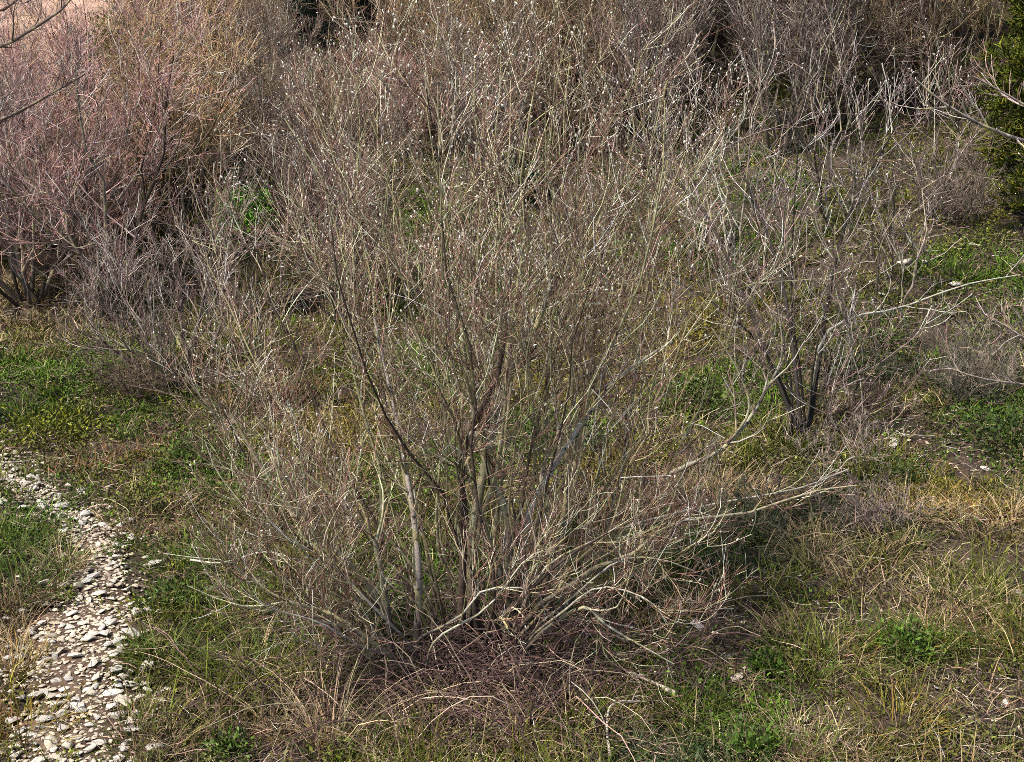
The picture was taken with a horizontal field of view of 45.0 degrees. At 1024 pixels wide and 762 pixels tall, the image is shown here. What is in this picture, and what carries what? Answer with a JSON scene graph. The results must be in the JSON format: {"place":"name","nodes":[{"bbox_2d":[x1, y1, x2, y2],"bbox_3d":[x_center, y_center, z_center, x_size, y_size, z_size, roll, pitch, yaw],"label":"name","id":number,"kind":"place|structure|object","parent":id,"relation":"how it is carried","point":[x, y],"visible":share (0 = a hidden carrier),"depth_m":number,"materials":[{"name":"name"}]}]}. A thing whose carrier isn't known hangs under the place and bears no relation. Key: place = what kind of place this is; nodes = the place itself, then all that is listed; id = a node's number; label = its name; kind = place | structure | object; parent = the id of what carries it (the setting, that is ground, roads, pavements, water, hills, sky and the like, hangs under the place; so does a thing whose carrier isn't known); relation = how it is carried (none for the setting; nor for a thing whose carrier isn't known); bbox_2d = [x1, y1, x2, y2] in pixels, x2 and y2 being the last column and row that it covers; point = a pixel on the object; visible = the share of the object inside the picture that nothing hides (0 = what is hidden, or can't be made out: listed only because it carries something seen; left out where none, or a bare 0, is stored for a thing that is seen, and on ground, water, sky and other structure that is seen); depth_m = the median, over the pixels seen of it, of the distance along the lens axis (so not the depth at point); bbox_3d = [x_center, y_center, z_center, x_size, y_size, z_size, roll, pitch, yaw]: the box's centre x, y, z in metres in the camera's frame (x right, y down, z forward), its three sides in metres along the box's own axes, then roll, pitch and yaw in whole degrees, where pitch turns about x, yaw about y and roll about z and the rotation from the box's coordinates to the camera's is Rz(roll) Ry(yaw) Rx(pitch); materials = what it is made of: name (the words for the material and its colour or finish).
{"place":"outdoors","nodes":[
{"label":"outdoors","id":0,"kind":"place"},
{"bbox_2d":[0,478,140,761],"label":"path","id":1,"kind":"structure","parent":0,"point":[63,666],"depth_m":5.23,"materials":[{"name":"stone"}]},
{"bbox_2d":[0,0,1023,761],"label":"ground","id":2,"kind":"structure","parent":0,"point":[918,436],"depth_m":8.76,"materials":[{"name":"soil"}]},
{"bbox_2d":[0,618,80,687],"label":"grass tuft","id":3,"kind":"object","parent":2,"relation":"on","point":[38,651],"visible":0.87,"depth_m":5.29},
{"bbox_2d":[0,489,90,561],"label":"grass tuft","id":4,"kind":"object","parent":2,"relation":"on","point":[21,525],"visible":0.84,"depth_m":6.53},
{"bbox_2d":[0,680,96,761],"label":"grass tuft","id":5,"kind":"object","parent":2,"relation":"on","point":[31,713],"visible":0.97,"depth_m":4.83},
{"bbox_2d":[1,509,96,574],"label":"grass tuft","id":6,"kind":"object","parent":2,"relation":"on","point":[47,534],"visible":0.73,"depth_m":6.34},
{"bbox_2d":[0,535,100,614],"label":"grass tuft","id":7,"kind":"object","parent":2,"relation":"on","point":[22,584],"visible":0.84,"depth_m":6.00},
{"bbox_2d":[0,0,104,134],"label":"bare shrub","id":8,"kind":"object","parent":2,"relation":"on","point":[9,43],"visible":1,"depth_m":7.68,"materials":[{"name":"brown plant"}]},
{"bbox_2d":[0,0,121,190],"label":"thicket shrub","id":9,"kind":"object","parent":2,"relation":"on","point":[17,23],"visible":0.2,"depth_m":13.02,"materials":[{"name":"brown plant"}]},
{"bbox_2d":[0,364,127,459],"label":"leafy plant","id":10,"kind":"object","parent":2,"relation":"on","point":[69,425],"visible":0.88,"depth_m":8.39,"materials":[{"name":"green plant"}]},
{"bbox_2d":[11,519,119,579],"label":"grass tuft","id":11,"kind":"object","parent":2,"relation":"on","point":[72,564],"visible":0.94,"depth_m":6.18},
{"bbox_2d":[0,0,159,249],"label":"thicket shrub","id":12,"kind":"object","parent":2,"relation":"on","point":[17,78],"visible":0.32,"depth_m":12.04,"materials":[{"name":"brown plant"}]},
{"bbox_2d":[0,429,177,761],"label":"pebbles","id":13,"kind":"object","parent":2,"relation":"on","point":[107,567],"visible":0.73,"depth_m":5.59,"materials":[{"name":"stone"}]},
{"bbox_2d":[0,0,197,308],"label":"bare shrub","id":14,"kind":"object","parent":2,"relation":"on","point":[18,268],"visible":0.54,"depth_m":11.35,"materials":[{"name":"brown plant"}]},
{"bbox_2d":[6,0,197,200],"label":"thicket shrub","id":15,"kind":"object","parent":2,"relation":"on","point":[73,29],"visible":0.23,"depth_m":12.68,"materials":[{"name":"brown plant"}]},
{"bbox_2d":[0,0,256,319],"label":"thicket shrub","id":16,"kind":"object","parent":2,"relation":"on","point":[104,186],"visible":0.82,"depth_m":10.95,"materials":[{"name":"brown plant"}]},
{"bbox_2d":[80,7,179,72],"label":"green bush","id":17,"kind":"object","parent":2,"relation":"on","point":[106,30],"visible":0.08,"depth_m":15.32,"materials":[{"name":"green plant"}]},
{"bbox_2d":[71,345,191,402],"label":"dwarf shrub","id":18,"kind":"object","parent":2,"relation":"on","point":[137,381],"visible":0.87,"depth_m":9.23,"materials":[{"name":"brown plant"}]},
{"bbox_2d":[92,468,184,519],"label":"leafy plant","id":19,"kind":"object","parent":2,"relation":"on","point":[137,496],"visible":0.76,"depth_m":7.06,"materials":[{"name":"green plant"}]},
{"bbox_2d":[1,0,281,250],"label":"thicket shrub","id":20,"kind":"object","parent":2,"relation":"on","point":[200,147],"visible":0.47,"depth_m":12.14,"materials":[{"name":"brown plant"}]},
{"bbox_2d":[81,679,229,761],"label":"grass tuft","id":21,"kind":"object","parent":2,"relation":"on","point":[154,727],"visible":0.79,"depth_m":4.74,"materials":[{"name":"plant"}]},
{"bbox_2d":[97,606,237,688],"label":"grass tuft","id":22,"kind":"object","parent":2,"relation":"on","point":[162,653],"visible":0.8,"depth_m":5.32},
{"bbox_2d":[23,0,319,211],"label":"thicket shrub","id":23,"kind":"object","parent":2,"relation":"on","point":[225,47],"visible":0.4,"depth_m":12.65,"materials":[{"name":"brown plant"}]},
{"bbox_2d":[127,560,218,619],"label":"leafy plant","id":24,"kind":"object","parent":2,"relation":"on","point":[162,589],"visible":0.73,"depth_m":5.86,"materials":[{"name":"green plant"}]},
{"bbox_2d":[87,0,258,108],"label":"thicket shrub","id":25,"kind":"object","parent":2,"relation":"on","point":[135,3],"visible":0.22,"depth_m":14.53,"materials":[{"name":"brown plant"}]},
{"bbox_2d":[118,520,230,583],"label":"grass tuft","id":26,"kind":"object","parent":2,"relation":"on","point":[169,555],"visible":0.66,"depth_m":6.34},
{"bbox_2d":[23,130,339,394],"bbox_3d":[-2.408,-0.877,9.473,2.573,2.037,2.452,0,15,0],"label":"bare shrub","id":27,"kind":"object","parent":2,"relation":"on","point":[143,326],"visible":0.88,"depth_m":9.38,"materials":[{"name":"grey plant"}]},
{"bbox_2d":[143,418,256,485],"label":"leafy plant","id":28,"kind":"object","parent":2,"relation":"on","point":[182,452],"visible":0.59,"depth_m":7.69,"materials":[{"name":"green plant"}]},
{"bbox_2d":[137,565,287,632],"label":"grass tuft","id":29,"kind":"object","parent":2,"relation":"on","point":[206,600],"visible":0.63,"depth_m":5.81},
{"bbox_2d":[194,721,262,761],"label":"leafy plant","id":30,"kind":"object","parent":2,"relation":"on","point":[229,744],"visible":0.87,"depth_m":4.60,"materials":[{"name":"green plant"}]},
{"bbox_2d":[126,596,335,704],"bbox_3d":[-1.163,1.143,5.266,0.951,0.324,0.970,0,15,0],"label":"grass tuft","id":31,"kind":"object","parent":2,"relation":"on","point":[234,649],"visible":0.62,"depth_m":5.35,"materials":[{"name":"plant"}]},
{"bbox_2d":[208,179,279,324],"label":"green bush","id":32,"kind":"object","parent":2,"relation":"on","point":[250,215],"visible":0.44,"depth_m":10.97,"materials":[{"name":"green plant"}]},
{"bbox_2d":[204,0,299,68],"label":"thicket shrub","id":33,"kind":"object","parent":2,"relation":"on","point":[246,7],"visible":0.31,"depth_m":15.65,"materials":[{"name":"brown plant"}]},
{"bbox_2d":[210,0,328,108],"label":"thicket shrub","id":34,"kind":"object","parent":2,"relation":"on","point":[273,30],"visible":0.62,"depth_m":14.27,"materials":[{"name":"brown plant"}]},
{"bbox_2d":[197,0,346,233],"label":"thicket shrub","id":35,"kind":"object","parent":2,"relation":"on","point":[249,93],"visible":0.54,"depth_m":12.28,"materials":[{"name":"brown plant"}]},
{"bbox_2d":[193,605,384,702],"bbox_3d":[-0.904,1.150,5.320,0.911,0.288,0.849,0,15,0],"label":"grass tuft","id":36,"kind":"object","parent":2,"relation":"on","point":[303,632],"visible":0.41,"depth_m":5.42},
{"bbox_2d":[250,39,327,132],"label":"thicket shrub","id":37,"kind":"object","parent":2,"relation":"on","point":[284,59],"visible":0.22,"depth_m":14.01,"materials":[{"name":"brown plant"}]},
{"bbox_2d":[256,42,360,157],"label":"thicket shrub","id":38,"kind":"object","parent":2,"relation":"on","point":[274,73],"visible":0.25,"depth_m":13.47,"materials":[{"name":"brown plant"}]},
{"bbox_2d":[274,0,390,74],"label":"conifer","id":39,"kind":"object","parent":2,"relation":"on","point":[326,25],"visible":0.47,"depth_m":15.03,"materials":[{"name":"green plant"}]},
{"bbox_2d":[259,629,428,756],"bbox_3d":[-0.670,1.218,4.685,0.720,0.426,0.753,0,15,0],"label":"grass tuft","id":40,"kind":"object","parent":2,"relation":"on","point":[332,734],"visible":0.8,"depth_m":4.73,"materials":[{"name":"plant"}]},
{"bbox_2d":[237,37,451,320],"bbox_3d":[-1.424,-1.698,10.805,1.816,2.533,1.741,-9,18,-31],"label":"thicket shrub","id":41,"kind":"object","parent":2,"relation":"on","point":[306,135],"visible":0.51,"depth_m":10.76,"materials":[{"name":"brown plant"}]},
{"bbox_2d":[316,19,402,139],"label":"thicket shrub","id":42,"kind":"object","parent":2,"relation":"on","point":[359,77],"visible":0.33,"depth_m":13.78,"materials":[{"name":"brown plant"}]},
{"bbox_2d":[301,0,498,135],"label":"thicket shrub","id":43,"kind":"object","parent":2,"relation":"on","point":[339,14],"visible":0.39,"depth_m":13.45,"materials":[{"name":"brown plant"}]},
{"bbox_2d":[369,599,436,644],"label":"leafy plant","id":44,"kind":"object","parent":2,"relation":"on","point":[399,614],"visible":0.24,"depth_m":5.62,"materials":[{"name":"green plant"}]},
{"bbox_2d":[344,31,468,163],"bbox_3d":[-1.100,-3.081,13.421,1.295,1.478,1.206,1,15,5],"label":"thicket shrub","id":45,"kind":"object","parent":2,"relation":"on","point":[404,101],"visible":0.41,"depth_m":13.29,"materials":[{"name":"brown plant"}]},
{"bbox_2d":[307,665,520,761],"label":"grass tuft","id":46,"kind":"object","parent":2,"relation":"on","point":[354,738],"visible":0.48,"depth_m":4.72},
{"bbox_2d":[117,503,799,761],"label":"dead stem tangle","id":47,"kind":"object","parent":2,"relation":"on","point":[473,664],"visible":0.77,"depth_m":4.98,"materials":[{"name":"brown plant"}]},
{"bbox_2d":[370,0,556,153],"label":"thicket shrub","id":48,"kind":"object","parent":2,"relation":"on","point":[430,43],"visible":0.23,"depth_m":13.14,"materials":[{"name":"brown plant"}]},
{"bbox_2d":[408,0,547,209],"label":"thicket shrub","id":49,"kind":"object","parent":2,"relation":"on","point":[460,110],"visible":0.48,"depth_m":12.09,"materials":[{"name":"brown plant"}]},
{"bbox_2d":[374,667,582,761],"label":"grass tuft","id":50,"kind":"object","parent":2,"relation":"on","point":[494,745],"visible":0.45,"depth_m":4.74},
{"bbox_2d":[99,0,860,699],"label":"willow shrub","id":51,"kind":"object","parent":2,"relation":"on","point":[473,530],"visible":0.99,"depth_m":5.08,"materials":[{"name":"twig bark"},{"name":"bark"},{"name":"soft white catkin fluff"}]},
{"bbox_2d":[0,0,1023,761],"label":"ground cover","id":52,"kind":"object","parent":2,"relation":"on","point":[436,562],"visible":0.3,"depth_m":7.71,"materials":[{"name":"green plant"}]},
{"bbox_2d":[0,0,1023,761],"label":"dry grass","id":53,"kind":"structure","parent":2,"relation":"on","point":[898,542],"depth_m":6.44,"materials":[{"name":"plant"}]},
{"bbox_2d":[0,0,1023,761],"bbox_3d":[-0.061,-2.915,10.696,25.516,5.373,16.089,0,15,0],"label":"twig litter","id":54,"kind":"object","parent":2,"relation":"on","point":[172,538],"visible":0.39,"depth_m":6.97,"materials":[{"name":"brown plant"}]},
{"bbox_2d":[483,147,558,204],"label":"green bush","id":55,"kind":"object","parent":2,"relation":"on","point":[525,174],"visible":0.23,"depth_m":12.22,"materials":[{"name":"green plant"}]},
{"bbox_2d":[461,0,596,134],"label":"thicket shrub","id":56,"kind":"object","parent":2,"relation":"on","point":[512,35],"visible":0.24,"depth_m":13.07,"materials":[{"name":"brown plant"}]},
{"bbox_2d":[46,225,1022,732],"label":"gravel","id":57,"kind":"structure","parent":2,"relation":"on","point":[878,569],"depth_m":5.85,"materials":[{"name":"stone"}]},
{"bbox_2d":[481,0,612,99],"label":"thicket shrub","id":58,"kind":"object","parent":2,"relation":"on","point":[576,79],"visible":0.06,"depth_m":13.51,"materials":[{"name":"brown plant"}]},
{"bbox_2d":[453,640,662,758],"bbox_3d":[0.186,1.214,4.798,0.926,0.312,0.926,0,15,0],"label":"grass tuft","id":59,"kind":"object","parent":2,"relation":"on","point":[622,696],"visible":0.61,"depth_m":4.80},
{"bbox_2d":[510,396,614,458],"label":"leafy plant","id":60,"kind":"object","parent":2,"relation":"on","point":[586,431],"visible":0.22,"depth_m":7.84,"materials":[{"name":"green plant"}]},
{"bbox_2d":[452,0,680,159],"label":"thicket shrub","id":61,"kind":"object","parent":2,"relation":"on","point":[562,48],"visible":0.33,"depth_m":12.21,"materials":[{"name":"brown plant"}]},
{"bbox_2d":[539,0,728,129],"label":"thicket shrub","id":62,"kind":"object","parent":2,"relation":"on","point":[569,14],"visible":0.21,"depth_m":12.54,"materials":[{"name":"brown plant"}]},
{"bbox_2d":[617,440,674,478],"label":"leafy plant","id":63,"kind":"object","parent":2,"relation":"on","point":[660,457],"visible":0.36,"depth_m":7.49,"materials":[{"name":"green plant"}]},
{"bbox_2d":[579,0,730,172],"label":"thicket shrub","id":64,"kind":"object","parent":2,"relation":"on","point":[636,48],"visible":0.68,"depth_m":11.67,"materials":[{"name":"brown plant"}]},
{"bbox_2d":[611,650,756,741],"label":"grass tuft","id":65,"kind":"object","parent":2,"relation":"on","point":[676,685],"visible":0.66,"depth_m":4.93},
{"bbox_2d":[627,47,745,281],"bbox_3d":[1.496,-1.824,10.503,1.060,1.984,0.928,10,18,34],"label":"sapling","id":66,"kind":"object","parent":2,"relation":"on","point":[694,232],"visible":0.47,"depth_m":10.39,"materials":[{"name":"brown plant"}]},
{"bbox_2d":[654,532,725,585],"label":"leafy plant","id":67,"kind":"object","parent":2,"relation":"on","point":[705,552],"visible":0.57,"depth_m":6.14,"materials":[{"name":"green plant"}]},
{"bbox_2d":[642,362,760,422],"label":"leafy plant","id":68,"kind":"object","parent":2,"relation":"on","point":[697,385],"visible":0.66,"depth_m":8.36,"materials":[{"name":"green plant"}]},
{"bbox_2d":[643,0,797,117],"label":"thicket shrub","id":69,"kind":"object","parent":2,"relation":"on","point":[712,52],"visible":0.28,"depth_m":12.44,"materials":[{"name":"brown plant"}]},
{"bbox_2d":[677,466,789,544],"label":"dwarf shrub","id":70,"kind":"object","parent":2,"relation":"on","point":[748,504],"visible":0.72,"depth_m":6.59,"materials":[{"name":"brown plant"}]},
{"bbox_2d":[652,244,834,481],"bbox_3d":[1.341,-0.084,7.286,0.994,1.478,0.616,6,16,23],"label":"leaning sapling","id":71,"kind":"object","parent":2,"relation":"on","point":[739,430],"visible":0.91,"depth_m":7.26,"materials":[{"name":"beige plant"}]},
{"bbox_2d":[700,0,788,72],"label":"thicket shrub","id":72,"kind":"object","parent":2,"relation":"on","point":[723,27],"visible":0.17,"depth_m":13.30,"materials":[{"name":"brown plant"}]},
{"bbox_2d":[719,713,783,761],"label":"leafy plant","id":73,"kind":"object","parent":2,"relation":"on","point":[762,737],"visible":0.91,"depth_m":4.54,"materials":[{"name":"green plant"}]},
{"bbox_2d":[657,0,861,311],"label":"sapling","id":74,"kind":"object","parent":2,"relation":"on","point":[747,171],"visible":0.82,"depth_m":9.82,"materials":[{"name":"grey plant"}]},
{"bbox_2d":[742,640,788,686],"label":"leafy plant","id":75,"kind":"object","parent":2,"relation":"on","point":[753,657],"visible":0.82,"depth_m":5.09,"materials":[{"name":"green plant"}]},
{"bbox_2d":[706,0,864,158],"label":"thicket shrub","id":76,"kind":"object","parent":2,"relation":"on","point":[751,30],"visible":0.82,"depth_m":11.35,"materials":[{"name":"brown plant"}]},
{"bbox_2d":[733,697,883,761],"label":"grass tuft","id":77,"kind":"object","parent":2,"relation":"on","point":[824,738],"visible":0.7,"depth_m":4.63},
{"bbox_2d":[757,515,865,569],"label":"grass tuft","id":78,"kind":"object","parent":2,"relation":"on","point":[814,542],"visible":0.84,"depth_m":6.21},
{"bbox_2d":[611,37,1023,440],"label":"bare shrub","id":79,"kind":"object","parent":2,"relation":"on","point":[813,384],"visible":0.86,"depth_m":7.97,"materials":[{"name":"twig bark"},{"name":"bark"},{"name":"dark bark"}]},
{"bbox_2d":[730,576,922,685],"bbox_3d":[1.338,1.056,5.207,0.847,0.274,0.865,0,15,0],"label":"grass tuft","id":80,"kind":"object","parent":2,"relation":"on","point":[816,627],"visible":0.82,"depth_m":5.27,"materials":[{"name":"plant"}]},
{"bbox_2d":[740,4,933,234],"bbox_3d":[2.680,-2.155,10.302,1.484,1.931,1.008,0,15,0],"label":"sapling","id":81,"kind":"object","parent":2,"relation":"on","point":[860,123],"visible":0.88,"depth_m":10.28,"materials":[{"name":"grey plant"}]},
{"bbox_2d":[749,0,933,130],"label":"thicket shrub","id":82,"kind":"object","parent":2,"relation":"on","point":[856,41],"visible":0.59,"depth_m":11.57,"materials":[{"name":"brown plant"}]},
{"bbox_2d":[775,387,920,472],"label":"dwarf shrub","id":83,"kind":"object","parent":2,"relation":"on","point":[851,444],"visible":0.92,"depth_m":7.42,"materials":[{"name":"brown plant"}]},
{"bbox_2d":[751,193,971,444],"bbox_3d":[2.146,-0.322,7.609,1.405,1.656,0.962,0,15,0],"label":"sapling","id":84,"kind":"object","parent":2,"relation":"on","point":[827,376],"visible":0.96,"depth_m":7.67,"materials":[{"name":"grey plant"}]},
{"bbox_2d":[810,462,938,540],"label":"dwarf shrub","id":85,"kind":"object","parent":2,"relation":"on","point":[860,503],"visible":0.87,"depth_m":6.37,"materials":[{"name":"grey plant"}]},
{"bbox_2d":[817,0,945,112],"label":"thicket shrub","id":86,"kind":"object","parent":2,"relation":"on","point":[878,69],"visible":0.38,"depth_m":11.86,"materials":[{"name":"brown plant"}]},
{"bbox_2d":[800,0,968,117],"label":"thicket shrub","id":87,"kind":"object","parent":2,"relation":"on","point":[919,19],"visible":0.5,"depth_m":11.62,"materials":[{"name":"brown plant"}]},
{"bbox_2d":[829,104,964,320],"bbox_3d":[2.856,-1.252,9.214,0.978,1.614,0.966,8,17,26],"label":"sapling","id":88,"kind":"object","parent":2,"relation":"on","point":[891,222],"visible":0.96,"depth_m":9.33,"materials":[{"name":"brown plant"}]},
{"bbox_2d":[862,446,936,487],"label":"leafy plant","id":89,"kind":"object","parent":2,"relation":"on","point":[899,468],"visible":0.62,"depth_m":7.14,"materials":[{"name":"green plant"}]},
{"bbox_2d":[830,664,971,760],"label":"grass tuft","id":90,"kind":"object","parent":2,"relation":"on","point":[893,702],"visible":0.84,"depth_m":4.73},
{"bbox_2d":[835,602,971,675],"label":"grass tuft","id":91,"kind":"object","parent":2,"relation":"on","point":[894,639],"visible":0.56,"depth_m":5.20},
{"bbox_2d":[847,481,964,530],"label":"grass tuft","id":92,"kind":"object","parent":2,"relation":"on","point":[916,511],"visible":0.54,"depth_m":6.47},
{"bbox_2d":[869,610,951,666],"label":"leafy plant","id":93,"kind":"object","parent":2,"relation":"on","point":[916,641],"visible":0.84,"depth_m":5.11,"materials":[{"name":"green plant"}]},
{"bbox_2d":[847,0,1020,124],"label":"thicket shrub","id":94,"kind":"object","parent":2,"relation":"on","point":[969,48],"visible":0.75,"depth_m":11.56,"materials":[{"name":"brown plant"}]},
{"bbox_2d":[862,550,1017,631],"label":"grass tuft","id":95,"kind":"object","parent":2,"relation":"on","point":[948,586],"visible":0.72,"depth_m":5.63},
{"bbox_2d":[874,32,1023,391],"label":"bare shrub","id":96,"kind":"object","parent":2,"relation":"on","point":[1009,97],"visible":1,"depth_m":6.92,"materials":[{"name":"beige plant"}]},
{"bbox_2d":[896,0,1009,191],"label":"sapling","id":97,"kind":"object","parent":2,"relation":"on","point":[958,137],"visible":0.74,"depth_m":10.65,"materials":[{"name":"grey plant"}]},
{"bbox_2d":[892,119,1023,225],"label":"dwarf shrub","id":98,"kind":"object","parent":2,"relation":"on","point":[956,205],"visible":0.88,"depth_m":10.22,"materials":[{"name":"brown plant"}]},
{"bbox_2d":[900,491,1023,546],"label":"grass tuft","id":99,"kind":"object","parent":2,"relation":"on","point":[986,528],"visible":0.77,"depth_m":6.37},
{"bbox_2d":[918,307,1023,410],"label":"dwarf shrub","id":100,"kind":"object","parent":2,"relation":"on","point":[957,388],"visible":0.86,"depth_m":8.21,"materials":[{"name":"grey plant"}]},
{"bbox_2d":[922,386,1023,463],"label":"leafy plant","id":101,"kind":"object","parent":2,"relation":"on","point":[1014,423],"visible":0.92,"depth_m":7.52,"materials":[{"name":"green plant"}]},
{"bbox_2d":[965,0,1023,212],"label":"conifer","id":102,"kind":"object","parent":2,"relation":"on","point":[1016,70],"visible":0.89,"depth_m":9.80,"materials":[{"name":"green plant"}]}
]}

